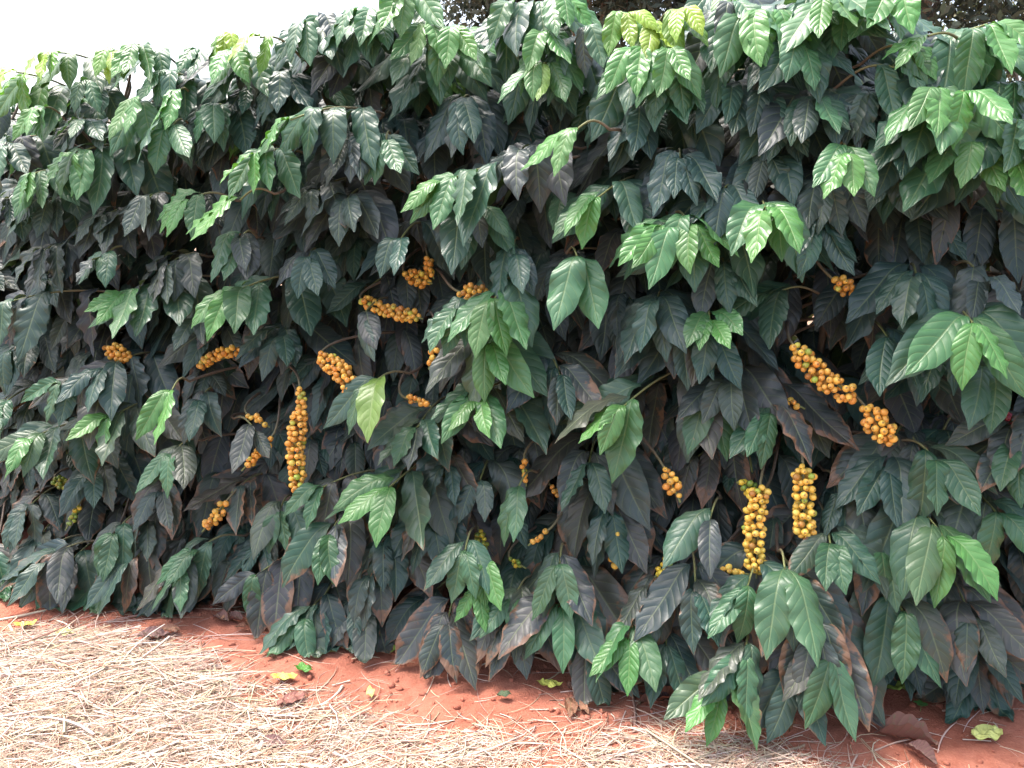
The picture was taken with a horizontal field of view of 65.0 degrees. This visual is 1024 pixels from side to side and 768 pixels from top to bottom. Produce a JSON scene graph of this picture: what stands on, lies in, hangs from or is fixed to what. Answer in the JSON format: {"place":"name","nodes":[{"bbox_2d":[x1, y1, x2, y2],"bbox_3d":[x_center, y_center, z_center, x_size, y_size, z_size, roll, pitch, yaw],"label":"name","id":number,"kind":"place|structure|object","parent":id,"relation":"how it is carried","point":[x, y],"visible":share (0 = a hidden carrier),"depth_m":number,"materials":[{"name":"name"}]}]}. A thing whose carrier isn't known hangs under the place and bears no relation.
{"place":"outdoors","nodes":[
{"label":"outdoors","id":0,"kind":"place"},
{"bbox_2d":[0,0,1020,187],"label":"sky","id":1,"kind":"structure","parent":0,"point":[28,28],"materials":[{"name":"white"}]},
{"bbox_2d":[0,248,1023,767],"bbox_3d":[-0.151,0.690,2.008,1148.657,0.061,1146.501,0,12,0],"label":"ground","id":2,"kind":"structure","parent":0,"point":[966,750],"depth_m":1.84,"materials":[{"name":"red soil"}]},
{"bbox_2d":[13,619,36,625],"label":"fallen leaf","id":3,"kind":"object","parent":2,"relation":"on","point":[25,623],"visible":0.98,"depth_m":2.18,"materials":[{"name":"yellow plant"}]},
{"bbox_2d":[0,90,120,601],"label":"coffee tree","id":4,"kind":"object","parent":2,"relation":"on","point":[21,496],"visible":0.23,"depth_m":2.45,"materials":[{"name":"green plant"}]},
{"bbox_2d":[0,41,219,615],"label":"coffee tree","id":5,"kind":"object","parent":2,"relation":"on","point":[78,188],"visible":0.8,"depth_m":2.24,"materials":[{"name":"green plant"}]},
{"bbox_2d":[135,626,168,637],"bbox_3d":[-0.941,0.650,2.099,0.091,0.019,0.038,0,12,0],"label":"fallen leaf","id":6,"kind":"object","parent":2,"relation":"on","point":[158,632],"visible":0.94,"depth_m":2.11,"materials":[{"name":"brown plant"}]},
{"bbox_2d":[160,623,180,631],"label":"fallen leaf","id":7,"kind":"object","parent":2,"relation":"on","point":[169,627],"visible":0.96,"depth_m":2.13,"materials":[{"name":"brown plant"}]},
{"bbox_2d":[213,609,228,620],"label":"fallen leaf","id":8,"kind":"object","parent":2,"relation":"on","point":[221,613],"visible":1,"depth_m":2.18,"materials":[{"name":"brown plant"}]},
{"bbox_2d":[226,611,242,620],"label":"fallen leaf","id":9,"kind":"object","parent":2,"relation":"on","point":[237,615],"visible":1,"depth_m":2.18,"materials":[{"name":"brown plant"}]},
{"bbox_2d":[235,622,247,627],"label":"fallen leaf","id":10,"kind":"object","parent":2,"relation":"on","point":[243,624],"visible":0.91,"depth_m":2.14,"materials":[{"name":"brown plant"}]},
{"bbox_2d":[131,20,403,657],"bbox_3d":[-0.692,-0.204,2.516,0.866,1.625,1.376,0,12,0],"label":"coffee tree","id":11,"kind":"object","parent":2,"relation":"on","point":[251,124],"visible":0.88,"depth_m":2.12,"materials":[{"name":"green plant"}]},
{"bbox_2d":[270,672,297,679],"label":"fallen leaf","id":12,"kind":"object","parent":2,"relation":"on","point":[283,676],"visible":1,"depth_m":1.93,"materials":[{"name":"yellow plant"}]},
{"bbox_2d":[294,662,312,671],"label":"fallen leaf","id":13,"kind":"object","parent":2,"relation":"on","point":[303,666],"visible":1,"depth_m":1.96,"materials":[{"name":"green plant"}]},
{"bbox_2d":[366,685,374,697],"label":"fallen leaf","id":14,"kind":"object","parent":2,"relation":"on","point":[370,691],"visible":1,"depth_m":1.88,"materials":[{"name":"yellow plant"}]},
{"bbox_2d":[274,0,580,690],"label":"coffee tree","id":15,"kind":"object","parent":2,"relation":"on","point":[416,224],"visible":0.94,"depth_m":2.00,"materials":[{"name":"green plant"}]},
{"bbox_2d":[497,690,511,696],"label":"fallen leaf","id":16,"kind":"object","parent":2,"relation":"on","point":[505,693],"visible":1,"depth_m":1.85,"materials":[{"name":"green plant"}]},
{"bbox_2d":[0,513,1023,767],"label":"dry straw","id":17,"kind":"object","parent":2,"relation":"on","point":[58,699],"visible":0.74,"depth_m":1.74,"materials":[{"name":"beige plant"}]},
{"bbox_2d":[53,628,74,635],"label":"fallen leaf","id":18,"kind":"object","parent":17,"relation":"on","point":[64,630],"visible":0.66,"depth_m":2.13,"materials":[{"name":"yellow plant"}]},
{"bbox_2d":[254,733,286,746],"bbox_3d":[-0.510,0.752,1.691,0.074,0.017,0.034,0,12,0],"label":"fallen leaf","id":19,"kind":"object","parent":17,"relation":"on","point":[272,736],"visible":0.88,"depth_m":1.70,"materials":[{"name":"brown plant"}]},
{"bbox_2d":[274,690,307,705],"bbox_3d":[-0.509,0.722,1.850,0.080,0.012,0.034,-8,15,-34],"label":"fallen leaf","id":20,"kind":"object","parent":17,"relation":"on","point":[292,697],"visible":1,"depth_m":1.85,"materials":[{"name":"brown plant"}]},
{"bbox_2d":[874,711,938,744],"bbox_3d":[0.832,0.725,1.691,0.123,0.055,0.042,5,13,24],"label":"fallen leaf","id":21,"kind":"object","parent":17,"relation":"on","point":[899,724],"visible":0.96,"depth_m":1.69,"materials":[{"name":"brown plant"}]},
{"bbox_2d":[0,586,1023,767],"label":"soil crumbs","id":22,"kind":"object","parent":2,"relation":"on","point":[602,711],"visible":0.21,"depth_m":1.83,"materials":[{"name":"brown soil"}]},
{"bbox_2d":[536,678,562,687],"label":"fallen leaf","id":23,"kind":"object","parent":2,"relation":"on","point":[551,683],"visible":1,"depth_m":1.89,"materials":[{"name":"yellow plant"}]},
{"bbox_2d":[439,0,686,53],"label":"shade tree","id":24,"kind":"object","parent":2,"relation":"on","point":[468,8],"visible":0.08,"depth_m":11.26,"materials":[{"name":"green plant"}]},
{"bbox_2d":[567,681,571,689],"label":"fallen leaf","id":25,"kind":"object","parent":2,"relation":"on","point":[569,684],"visible":0.33,"depth_m":1.88,"materials":[{"name":"brown plant"}]},
{"bbox_2d":[564,696,577,716],"bbox_3d":[0.133,0.724,1.811,0.030,0.012,0.074,0,12,0],"label":"fallen leaf","id":26,"kind":"object","parent":2,"relation":"on","point":[571,705],"visible":1,"depth_m":1.81,"materials":[{"name":"brown plant"}]},
{"bbox_2d":[579,700,588,713],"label":"fallen leaf","id":27,"kind":"object","parent":2,"relation":"on","point":[582,705],"visible":1,"depth_m":1.80,"materials":[{"name":"brown plant"}]},
{"bbox_2d":[466,0,781,750],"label":"coffee tree","id":28,"kind":"object","parent":2,"relation":"on","point":[618,206],"visible":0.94,"depth_m":1.84,"materials":[{"name":"green plant"}]},
{"bbox_2d":[637,693,661,704],"bbox_3d":[0.312,0.714,1.812,0.057,0.027,0.026,-4,12,-16],"label":"fallen leaf","id":29,"kind":"object","parent":2,"relation":"on","point":[643,700],"visible":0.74,"depth_m":1.81,"materials":[{"name":"brown plant"}]},
{"bbox_2d":[640,692,669,699],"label":"fallen leaf","id":30,"kind":"object","parent":2,"relation":"on","point":[661,694],"visible":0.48,"depth_m":1.84,"materials":[{"name":"brown plant"}]},
{"bbox_2d":[658,686,673,699],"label":"fallen leaf","id":31,"kind":"object","parent":30,"relation":"on","point":[669,690],"visible":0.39,"depth_m":1.84,"materials":[{"name":"brown plant"}]},
{"bbox_2d":[620,0,1023,81],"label":"shade tree","id":32,"kind":"object","parent":2,"relation":"on","point":[930,9],"visible":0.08,"depth_m":10.09,"materials":[{"name":"green plant"}]},
{"bbox_2d":[636,0,1023,745],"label":"coffee tree","id":33,"kind":"object","parent":2,"relation":"on","point":[842,122],"visible":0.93,"depth_m":1.68,"materials":[{"name":"green plant"}]},
{"bbox_2d":[887,681,905,689],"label":"fallen leaf","id":34,"kind":"object","parent":2,"relation":"on","point":[898,686],"visible":0.25,"depth_m":1.88,"materials":[{"name":"green plant"}]},
{"bbox_2d":[794,69,1023,723],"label":"coffee tree","id":35,"kind":"object","parent":2,"relation":"on","point":[981,414],"visible":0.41,"depth_m":1.68,"materials":[{"name":"green plant"}]},
{"bbox_2d":[913,700,927,711],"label":"seedling","id":36,"kind":"object","parent":2,"relation":"on","point":[920,703],"visible":1,"depth_m":1.81,"materials":[{"name":"green plant"}]},
{"bbox_2d":[904,739,937,763],"bbox_3d":[0.834,0.746,1.643,0.031,0.029,0.074,-5,13,-21],"label":"fallen leaf","id":37,"kind":"object","parent":2,"relation":"on","point":[924,748],"visible":1,"depth_m":1.64,"materials":[{"name":"brown plant"}]},
{"bbox_2d":[933,0,1023,81],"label":"shade tree","id":38,"kind":"object","parent":2,"relation":"on","point":[1009,76],"visible":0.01,"depth_m":12.29,"materials":[{"name":"green plant"}]},
{"bbox_2d":[971,724,1002,740],"bbox_3d":[1.010,0.739,1.709,0.085,0.012,0.050,0,12,0],"label":"fallen leaf","id":39,"kind":"object","parent":2,"relation":"on","point":[980,732],"visible":1,"depth_m":1.71,"materials":[{"name":"yellow plant"}]},
{"bbox_2d":[989,266,1001,283],"bbox_3d":[1.677,-0.045,1.925,0.800,1.555,1.141,0,12,0],"label":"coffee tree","id":40,"kind":"object","parent":2,"relation":"on","point":[993,269],"depth_m":2.27,"materials":[{"name":"green plant"}]}
]}

